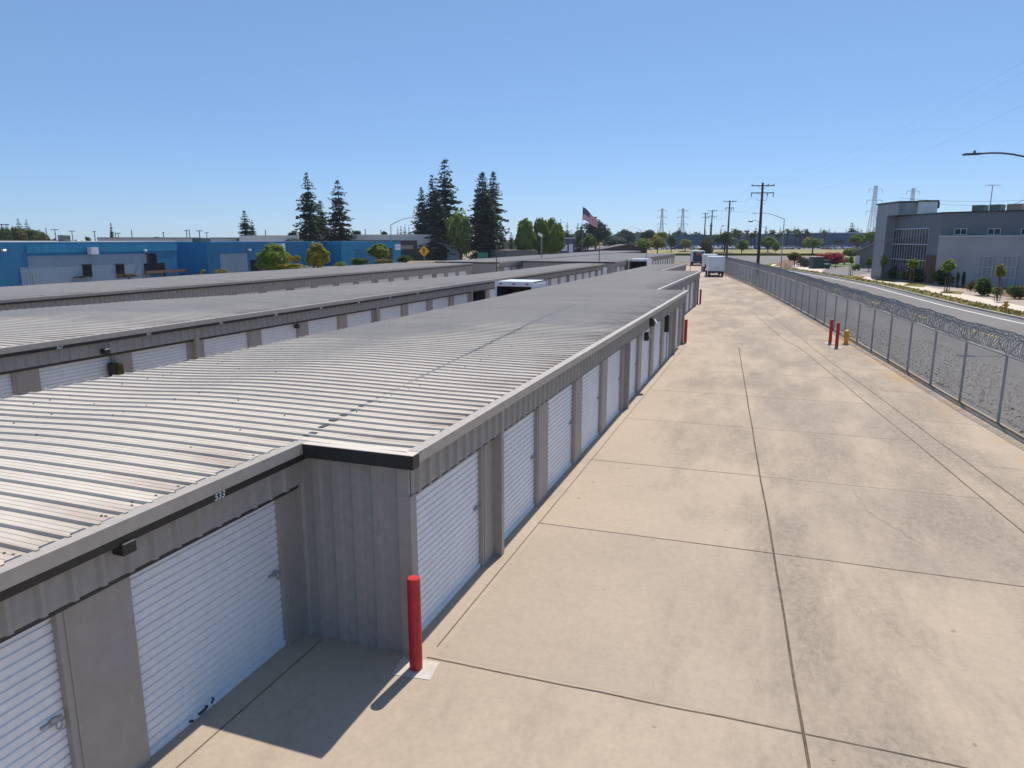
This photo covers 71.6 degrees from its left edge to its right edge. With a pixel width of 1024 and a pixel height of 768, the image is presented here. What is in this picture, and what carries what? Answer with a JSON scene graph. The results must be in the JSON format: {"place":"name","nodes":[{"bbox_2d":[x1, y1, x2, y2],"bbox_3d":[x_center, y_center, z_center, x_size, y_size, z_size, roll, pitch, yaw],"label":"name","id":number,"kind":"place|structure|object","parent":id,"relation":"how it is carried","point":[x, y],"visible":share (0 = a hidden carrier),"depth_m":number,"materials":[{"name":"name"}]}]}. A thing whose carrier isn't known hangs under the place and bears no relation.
{"place":"outdoors","nodes":[
{"label":"outdoors","id":0,"kind":"place"},
{"bbox_2d":[97,237,238,241],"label":"warehouse","id":1,"kind":"structure","parent":0,"point":[213,239],"depth_m":181.57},
{"bbox_2d":[175,237,274,275],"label":"blue building","id":2,"kind":"structure","parent":0,"point":[196,255],"depth_m":92.49,"materials":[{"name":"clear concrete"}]},
{"bbox_2d":[233,241,400,268],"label":"blue building","id":3,"kind":"structure","parent":0,"point":[345,252],"depth_m":116.79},
{"bbox_2d":[0,0,1023,240],"label":"sky","id":4,"kind":"structure","parent":0,"point":[148,118],"materials":[{"name":"blue"}]},
{"bbox_2d":[544,238,574,254],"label":"warehouse","id":5,"kind":"structure","parent":0,"point":[569,245],"depth_m":228.95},
{"bbox_2d":[143,266,1023,767],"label":"drive","id":6,"kind":"structure","parent":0,"point":[757,528],"depth_m":10.84,"materials":[{"name":"concrete"}]},
{"bbox_2d":[0,263,472,310],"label":"storage building","id":7,"kind":"structure","parent":6,"relation":"on","point":[101,292],"depth_m":46.67,"materials":[{"name":"metal"}]},
{"bbox_2d":[0,263,604,398],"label":"storage building","id":8,"kind":"structure","parent":6,"relation":"on","point":[41,349],"depth_m":25.82,"materials":[{"name":"metal"}]},
{"bbox_2d":[0,373,12,398],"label":"roll up door","id":9,"kind":"structure","parent":8,"relation":"in","point":[6,391],"depth_m":18.08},
{"bbox_2d":[39,356,109,390],"bbox_3d":[-12.214,0.382,20.050,0.055,2.280,2.240,4,12,19],"label":"roll up door","id":10,"kind":"structure","parent":8,"relation":"in","point":[51,377],"depth_m":19.82,"materials":[{"name":"metal"}]},
{"bbox_2d":[132,343,187,371],"bbox_3d":[-11.215,-0.169,22.771,0.055,2.280,2.240,4,12,19],"label":"roll up door","id":11,"kind":"structure","parent":8,"relation":"in","point":[171,354],"depth_m":22.60,"materials":[{"name":"metal"}]},
{"bbox_2d":[204,332,247,356],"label":"roll up door","id":12,"kind":"structure","parent":8,"relation":"in","point":[228,343],"depth_m":25.32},
{"bbox_2d":[261,323,296,344],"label":"roll up door","id":13,"kind":"structure","parent":8,"relation":"in","point":[286,332],"depth_m":28.04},
{"bbox_2d":[308,316,336,334],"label":"roll up door","id":14,"kind":"structure","parent":8,"relation":"in","point":[326,324],"depth_m":30.81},
{"bbox_2d":[347,310,371,327],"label":"roll up door","id":15,"kind":"structure","parent":8,"relation":"in","point":[360,318],"depth_m":33.51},
{"bbox_2d":[380,305,400,320],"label":"roll up door","id":16,"kind":"structure","parent":8,"relation":"in","point":[393,312],"depth_m":36.28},
{"bbox_2d":[408,301,425,314],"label":"roll up door","id":17,"kind":"structure","parent":8,"relation":"in","point":[417,307],"depth_m":38.95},
{"bbox_2d":[433,297,447,309],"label":"roll up door","id":18,"kind":"structure","parent":8,"relation":"in","point":[439,303],"depth_m":41.72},
{"bbox_2d":[454,293,467,304],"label":"roll up door","id":19,"kind":"structure","parent":8,"relation":"in","point":[458,299],"depth_m":44.42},
{"bbox_2d":[0,263,701,767],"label":"storage building","id":20,"kind":"structure","parent":6,"relation":"on","point":[182,543],"depth_m":9.62,"materials":[{"name":"metal"}]},
{"bbox_2d":[0,618,71,767],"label":"roll up door","id":21,"kind":"structure","parent":20,"relation":"in","point":[33,733],"depth_m":6.40,"materials":[{"name":"metal"}]},
{"bbox_2d":[130,501,285,756],"bbox_3d":[-3.545,2.718,8.534,0.089,2.280,2.430,4,12,19],"label":"roll up door","id":22,"kind":"structure","parent":20,"relation":"in","point":[207,614],"depth_m":8.39,"materials":[{"name":"metal"}]},
{"bbox_2d":[416,451,479,631],"bbox_3d":[-0.987,2.262,10.782,0.089,2.280,2.640,4,12,19],"label":"roll up door","id":23,"kind":"structure","parent":20,"relation":"in","point":[447,508],"depth_m":10.85,"materials":[{"name":"metal"}]},
{"bbox_2d":[504,411,535,539],"bbox_3d":[0.095,1.664,13.728,0.089,2.280,2.270,4,12,19],"label":"roll up door","id":24,"kind":"structure","parent":20,"relation":"in","point":[519,458],"depth_m":13.89,"materials":[{"name":"metal"}]},
{"bbox_2d":[548,384,572,490],"bbox_3d":[1.104,1.107,16.476,0.089,2.280,2.270,4,12,19],"label":"roll up door","id":25,"kind":"structure","parent":20,"relation":"in","point":[559,406],"depth_m":16.54,"materials":[{"name":"metal"}]},
{"bbox_2d":[581,364,599,453],"bbox_3d":[2.114,0.550,19.224,0.089,2.280,2.270,4,12,19],"label":"roll up door","id":26,"kind":"structure","parent":20,"relation":"in","point":[590,394],"depth_m":19.33,"materials":[{"name":"metal"}]},
{"bbox_2d":[606,349,620,425],"bbox_3d":[3.123,-0.008,21.972,0.089,2.280,2.270,4,12,19],"label":"roll up door","id":27,"kind":"structure","parent":20,"relation":"in","point":[613,378],"depth_m":22.12,"materials":[{"name":"metal"}]},
{"bbox_2d":[629,338,636,399],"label":"roll up door","id":28,"kind":"structure","parent":20,"relation":"in","point":[633,364],"depth_m":25.22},
{"bbox_2d":[640,328,649,387],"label":"roll up door","id":29,"kind":"structure","parent":20,"relation":"in","point":[645,344],"depth_m":27.64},
{"bbox_2d":[653,320,660,372],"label":"roll up door","id":30,"kind":"structure","parent":20,"relation":"in","point":[657,342],"depth_m":30.44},
{"bbox_2d":[366,243,389,258],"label":"tree","id":31,"kind":"object","parent":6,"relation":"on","point":[378,251],"visible":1,"depth_m":102.31,"materials":[{"name":"green plant"}]},
{"bbox_2d":[391,575,439,679],"bbox_3d":[-1.257,3.099,9.173,0.520,1.280,0.403,3,12,13],"label":"bollard","id":32,"kind":"object","parent":6,"relation":"on","point":[414,665],"visible":1,"depth_m":9.14,"materials":[{"name":"metal"}]},
{"bbox_2d":[495,279,545,296],"bbox_3d":[0.929,-5.158,45.473,2.600,3.032,5.040,4,12,19],"label":"box truck","id":33,"kind":"object","parent":6,"relation":"on","point":[507,287],"visible":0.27,"depth_m":43.81,"materials":[{"name":"white metal"}]},
{"bbox_2d":[435,251,640,273],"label":"storage building","id":34,"kind":"structure","parent":6,"relation":"on","point":[484,265],"depth_m":92.95,"materials":[{"name":"metal"}]},
{"bbox_2d":[628,258,651,269],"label":"box truck","id":35,"kind":"object","parent":6,"relation":"on","point":[633,263],"visible":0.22,"depth_m":96.94,"materials":[{"name":"white metal"}]},
{"bbox_2d":[705,256,724,276],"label":"box truck","id":36,"kind":"object","parent":6,"relation":"on","point":[715,264],"visible":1,"depth_m":107.94,"materials":[{"name":"white metal"}]},
{"bbox_2d":[710,253,1023,435],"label":"chain link fence","id":37,"kind":"object","parent":6,"relation":"on","point":[784,296],"visible":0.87,"depth_m":31.50,"materials":[{"name":"metal"}]},
{"bbox_2d":[521,253,675,274],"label":"storage building","id":38,"kind":"structure","parent":0,"point":[615,262],"depth_m":97.02,"materials":[{"name":"metal"}]},
{"bbox_2d":[596,244,651,252],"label":"gabled shed","id":39,"kind":"structure","parent":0,"point":[622,247],"depth_m":178.84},
{"bbox_2d":[575,246,844,249],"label":"parking lot","id":40,"kind":"structure","parent":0,"point":[590,248],"depth_m":294.54,"materials":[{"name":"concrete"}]},
{"bbox_2d":[407,248,1022,311],"bbox_3d":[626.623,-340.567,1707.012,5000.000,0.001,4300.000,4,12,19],"label":"ground","id":41,"kind":"structure","parent":0,"point":[469,254],"depth_m":195.43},
{"bbox_2d":[0,227,13,240],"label":"leafy tree","id":42,"kind":"object","parent":41,"relation":"on","point":[7,233],"visible":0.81,"depth_m":234.27,"materials":[{"name":"green plant"}]},
{"bbox_2d":[10,227,28,240],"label":"leafy tree","id":43,"kind":"object","parent":41,"relation":"on","point":[19,234],"visible":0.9,"depth_m":237.57,"materials":[{"name":"green plant"}]},
{"bbox_2d":[22,229,41,240],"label":"leafy tree","id":44,"kind":"object","parent":41,"relation":"on","point":[33,235],"visible":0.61,"depth_m":241.56,"materials":[{"name":"green plant"}]},
{"bbox_2d":[0,235,186,286],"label":"blue building","id":45,"kind":"structure","parent":41,"relation":"on","point":[63,258],"depth_m":76.20,"materials":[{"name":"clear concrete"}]},
{"bbox_2d":[236,211,255,240],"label":"conifer tree","id":46,"kind":"object","parent":41,"relation":"on","point":[244,226],"visible":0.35,"depth_m":185.06,"materials":[{"name":"green plant"}]},
{"bbox_2d":[239,235,298,240],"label":"warehouse","id":47,"kind":"structure","parent":41,"relation":"on","point":[266,238],"depth_m":164.32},
{"bbox_2d":[255,243,290,270],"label":"shrub","id":48,"kind":"object","parent":41,"relation":"on","point":[272,256],"visible":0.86,"depth_m":85.54,"materials":[{"name":"green plant"}]},
{"bbox_2d":[293,173,329,240],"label":"conifer tree","id":49,"kind":"object","parent":41,"relation":"on","point":[308,225],"visible":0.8,"depth_m":193.74,"materials":[{"name":"green plant"}]},
{"bbox_2d":[305,242,330,267],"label":"shrub","id":50,"kind":"object","parent":41,"relation":"on","point":[318,254],"visible":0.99,"depth_m":91.72,"materials":[{"name":"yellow plant"}]},
{"bbox_2d":[314,200,331,233],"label":"conifer tree","id":51,"kind":"object","parent":41,"relation":"on","point":[322,214],"visible":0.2,"depth_m":200.03,"materials":[{"name":"green plant"}]},
{"bbox_2d":[322,180,355,240],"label":"conifer tree","id":52,"kind":"object","parent":41,"relation":"on","point":[338,216],"visible":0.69,"depth_m":193.93,"materials":[{"name":"green plant"}]},
{"bbox_2d":[299,234,462,259],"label":"warehouse","id":53,"kind":"structure","parent":41,"relation":"on","point":[410,246],"depth_m":200.21,"materials":[{"name":"metal"}]},
{"bbox_2d":[409,187,427,234],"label":"conifer tree","id":54,"kind":"object","parent":41,"relation":"on","point":[418,229],"visible":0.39,"depth_m":207.32,"materials":[{"name":"green plant"}]},
{"bbox_2d":[419,175,443,234],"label":"conifer tree","id":55,"kind":"object","parent":41,"relation":"on","point":[431,194],"visible":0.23,"depth_m":205.06,"materials":[{"name":"green plant"}]},
{"bbox_2d":[419,191,457,259],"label":"conifer tree","id":56,"kind":"object","parent":41,"relation":"on","point":[436,223],"visible":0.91,"depth_m":199.74,"materials":[{"name":"green plant"}]},
{"bbox_2d":[424,158,461,226],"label":"conifer tree","id":57,"kind":"object","parent":41,"relation":"on","point":[445,194],"visible":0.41,"depth_m":206.89,"materials":[{"name":"green plant"}]},
{"bbox_2d":[50,229,859,248],"bbox_3d":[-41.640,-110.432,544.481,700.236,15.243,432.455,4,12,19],"label":"tree line","id":58,"kind":"object","parent":41,"relation":"on","point":[629,242],"visible":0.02,"depth_m":468.61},
{"bbox_2d":[444,207,473,259],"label":"leafy tree","id":59,"kind":"object","parent":41,"relation":"on","point":[458,230],"visible":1,"depth_m":197.80,"materials":[{"name":"green plant"}]},
{"bbox_2d":[466,171,505,258],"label":"conifer tree","id":60,"kind":"object","parent":41,"relation":"on","point":[482,221],"visible":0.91,"depth_m":201.08,"materials":[{"name":"green plant"}]},
{"bbox_2d":[478,170,510,252],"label":"conifer tree","id":61,"kind":"object","parent":41,"relation":"on","point":[493,192],"visible":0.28,"depth_m":208.93,"materials":[{"name":"green plant"}]},
{"bbox_2d":[490,250,537,257],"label":"warehouse","id":62,"kind":"structure","parent":41,"relation":"on","point":[506,253],"depth_m":195.15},
{"bbox_2d":[514,218,536,249],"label":"leafy tree","id":63,"kind":"object","parent":41,"relation":"on","point":[525,238],"visible":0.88,"depth_m":198.87,"materials":[{"name":"green plant"}]},
{"bbox_2d":[533,216,550,254],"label":"leafy tree","id":64,"kind":"object","parent":41,"relation":"on","point":[541,226],"visible":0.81,"depth_m":204.08,"materials":[{"name":"green plant"}]},
{"bbox_2d":[548,221,565,253],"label":"leafy tree","id":65,"kind":"object","parent":41,"relation":"on","point":[556,239],"visible":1,"depth_m":200.47,"materials":[{"name":"green plant"}]},
{"bbox_2d":[579,233,596,251],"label":"leafy tree","id":66,"kind":"object","parent":41,"relation":"on","point":[589,241],"visible":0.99,"depth_m":234.03,"materials":[{"name":"green plant"}]},
{"bbox_2d":[582,207,597,231],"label":"flagpole","id":67,"kind":"object","parent":41,"relation":"on","point":[588,217],"visible":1,"depth_m":199.98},
{"bbox_2d":[577,217,609,250],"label":"leafy tree","id":68,"kind":"object","parent":41,"relation":"on","point":[600,233],"visible":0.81,"depth_m":248.55,"materials":[{"name":"green plant"}]},
{"bbox_2d":[603,236,626,245],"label":"leafy tree","id":69,"kind":"object","parent":41,"relation":"on","point":[615,241],"visible":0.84,"depth_m":290.55,"materials":[{"name":"green plant"}]},
{"bbox_2d":[618,229,636,242],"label":"leafy tree","id":70,"kind":"object","parent":41,"relation":"on","point":[628,235],"visible":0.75,"depth_m":321.04,"materials":[{"name":"green plant"}]},
{"bbox_2d":[639,235,715,247],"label":"warehouse","id":71,"kind":"structure","parent":41,"relation":"on","point":[696,240],"depth_m":339.63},
{"bbox_2d":[691,250,704,264],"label":"box truck","id":72,"kind":"object","parent":41,"relation":"on","point":[696,256],"visible":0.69,"depth_m":155.36,"materials":[{"name":"white metal"}]},
{"bbox_2d":[699,236,713,253],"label":"leafy tree","id":73,"kind":"object","parent":41,"relation":"on","point":[706,247],"visible":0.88,"depth_m":224.44,"materials":[{"name":"green plant"}]},
{"bbox_2d":[675,253,846,255],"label":"hedge","id":74,"kind":"object","parent":41,"relation":"on","point":[751,254],"visible":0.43,"depth_m":255.30,"materials":[{"name":"green plant"}]},
{"bbox_2d":[743,234,806,247],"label":"warehouse","id":75,"kind":"structure","parent":41,"relation":"on","point":[791,241],"depth_m":344.38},
{"bbox_2d":[786,232,873,247],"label":"warehouse","id":76,"kind":"structure","parent":41,"relation":"on","point":[830,237],"depth_m":329.11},
{"bbox_2d":[852,243,873,267],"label":"grey house","id":77,"kind":"structure","parent":41,"relation":"on","point":[863,254],"depth_m":138.47,"materials":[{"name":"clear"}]},
{"bbox_2d":[866,185,882,232],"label":"transmission tower","id":78,"kind":"structure","parent":41,"relation":"on","point":[872,207],"depth_m":601.83,"materials":[{"name":"metal"}]},
{"bbox_2d":[727,269,1023,433],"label":"gravel strip","id":79,"kind":"object","parent":41,"relation":"on","point":[962,399],"visible":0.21,"depth_m":30.44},
{"bbox_2d":[730,273,1023,429],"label":"gravel shoulder","id":80,"kind":"object","parent":79,"relation":"on","point":[983,383],"visible":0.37,"depth_m":30.49},
{"bbox_2d":[794,303,1023,427],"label":"pebbles","id":81,"kind":"object","parent":80,"relation":"on","point":[979,375],"visible":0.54,"depth_m":30.23,"materials":[{"name":"gravel"}]},
{"bbox_2d":[766,262,1023,319],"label":"kerb","id":82,"kind":"structure","parent":41,"relation":"on","point":[990,311],"depth_m":67.53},
{"bbox_2d":[871,185,1023,287],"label":"office building","id":83,"kind":"structure","parent":41,"relation":"on","point":[978,247],"depth_m":85.73,"materials":[{"name":"concrete"}]},
{"bbox_2d":[976,256,994,281],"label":"window","id":84,"kind":"structure","parent":83,"relation":"in","point":[985,264],"depth_m":82.90,"materials":[{"name":"glass"}]},
{"bbox_2d":[999,256,1018,287],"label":"window","id":85,"kind":"structure","parent":83,"relation":"in","point":[1010,263],"depth_m":81.07,"materials":[{"name":"glass"}]},
{"bbox_2d":[647,250,842,252],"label":"grass bank","id":86,"kind":"structure","parent":0,"point":[747,251],"depth_m":279.14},
{"bbox_2d":[712,231,737,251],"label":"leafy tree","id":87,"kind":"object","parent":86,"relation":"on","point":[720,238],"visible":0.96,"depth_m":271.00,"materials":[{"name":"green plant"}]},
{"bbox_2d":[761,236,776,251],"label":"leafy tree","id":88,"kind":"object","parent":86,"relation":"on","point":[767,242],"visible":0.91,"depth_m":268.99,"materials":[{"name":"green plant"}]},
{"bbox_2d":[802,237,823,252],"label":"leafy tree","id":89,"kind":"object","parent":86,"relation":"on","point":[808,243],"visible":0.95,"depth_m":256.15,"materials":[{"name":"green plant"}]},
{"bbox_2d":[790,264,833,270],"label":"driveway","id":90,"kind":"structure","parent":0,"point":[805,268],"depth_m":135.87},
{"bbox_2d":[809,256,830,268],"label":"utility cabinet","id":91,"kind":"object","parent":90,"relation":"on","point":[817,262],"visible":0.98,"depth_m":135.33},
{"bbox_2d":[821,267,870,275],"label":"car park","id":92,"kind":"structure","parent":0,"point":[843,271],"depth_m":123.09,"materials":[{"name":"asphalt"}]},
{"bbox_2d":[674,256,1023,373],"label":"road","id":93,"kind":"structure","parent":0,"point":[997,323],"depth_m":53.46,"materials":[{"name":"asphalt"}]},
{"bbox_2d":[635,238,653,247],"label":"leafy tree","id":94,"kind":"object","parent":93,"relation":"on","point":[645,242],"visible":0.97,"depth_m":224.00,"materials":[{"name":"green plant"}]},
{"bbox_2d":[652,235,666,252],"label":"leafy tree","id":95,"kind":"object","parent":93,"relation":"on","point":[659,243],"visible":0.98,"depth_m":229.31,"materials":[{"name":"green plant"}]},
{"bbox_2d":[748,183,774,273],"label":"utility pole","id":96,"kind":"object","parent":93,"relation":"on","point":[760,227],"visible":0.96,"depth_m":112.87,"materials":[{"name":"brown wood"}]},
{"bbox_2d":[849,234,866,257],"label":"leafy tree","id":97,"kind":"object","parent":93,"relation":"on","point":[858,239],"visible":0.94,"depth_m":204.84,"materials":[{"name":"green plant"}]},
{"bbox_2d":[962,150,1023,156],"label":"street lamp","id":98,"kind":"object","parent":93,"relation":"on","point":[968,154],"visible":1,"depth_m":38.25,"materials":[{"name":"metal"}]},
{"bbox_2d":[763,263,1023,316],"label":"planting strip","id":99,"kind":"object","parent":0,"point":[940,297],"visible":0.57,"depth_m":71.38,"materials":[{"name":"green plant"}]},
{"bbox_2d":[776,267,1023,315],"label":"verge tufts","id":100,"kind":"object","parent":99,"relation":"on","point":[1009,311],"visible":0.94,"depth_m":68.46,"materials":[{"name":"green plant"}]},
{"bbox_2d":[771,264,1023,310],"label":"sidewalk","id":101,"kind":"structure","parent":0,"point":[988,301],"depth_m":68.77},
{"bbox_2d":[903,283,925,286],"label":"tree pit","id":102,"kind":"object","parent":101,"relation":"on","point":[915,285],"visible":1,"depth_m":85.31,"materials":[{"name":"green plant"}]},
{"bbox_2d":[907,258,919,283],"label":"young tree","id":103,"kind":"object","parent":102,"relation":"on","point":[913,264],"visible":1,"depth_m":88.62,"materials":[{"name":"green plant"}]},
{"bbox_2d":[940,290,962,293],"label":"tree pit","id":104,"kind":"object","parent":101,"relation":"on","point":[953,292],"visible":0.8,"depth_m":73.94,"materials":[{"name":"beige plant"}]},
{"bbox_2d":[941,259,956,291],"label":"young tree","id":105,"kind":"object","parent":104,"relation":"on","point":[948,265],"visible":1,"depth_m":74.69,"materials":[{"name":"green plant"}]},
{"bbox_2d":[994,264,1006,300],"bbox_3d":[43.383,-9.097,63.169,0.978,3.460,0.866,8,14,35],"label":"young tree","id":106,"kind":"object","parent":101,"relation":"on","point":[1000,271],"visible":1,"depth_m":63.00,"materials":[{"name":"green plant"}]},
{"bbox_2d":[857,274,1023,305],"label":"planting bed","id":107,"kind":"object","parent":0,"point":[1020,302],"visible":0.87,"depth_m":74.24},
{"bbox_2d":[898,268,925,281],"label":"shrub","id":108,"kind":"object","parent":107,"relation":"on","point":[916,273],"visible":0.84,"depth_m":92.02,"materials":[{"name":"green plant"}]},
{"bbox_2d":[973,276,994,295],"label":"shrub","id":109,"kind":"object","parent":107,"relation":"on","point":[983,286],"visible":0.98,"depth_m":69.48,"materials":[{"name":"green plant"}]},
{"bbox_2d":[944,285,1023,299],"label":"mulch bed","id":110,"kind":"object","parent":107,"relation":"on","point":[1005,294],"visible":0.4,"depth_m":77.07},
{"bbox_2d":[930,269,954,284],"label":"shrub","id":111,"kind":"object","parent":110,"relation":"on","point":[939,276],"visible":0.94,"depth_m":85.70,"materials":[{"name":"green plant"}]},
{"bbox_2d":[1006,285,1023,298],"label":"shrub","id":112,"kind":"object","parent":107,"relation":"on","point":[1011,291],"visible":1,"depth_m":65.94,"materials":[{"name":"green plant"}]},
{"label":"bed soil","id":113,"kind":"structure","parent":0,"visible":0},
{"bbox_2d":[816,252,847,265],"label":"shrub","id":114,"kind":"object","parent":113,"relation":"on","point":[835,258],"visible":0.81,"depth_m":146.10,"materials":[{"name":"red plant"}]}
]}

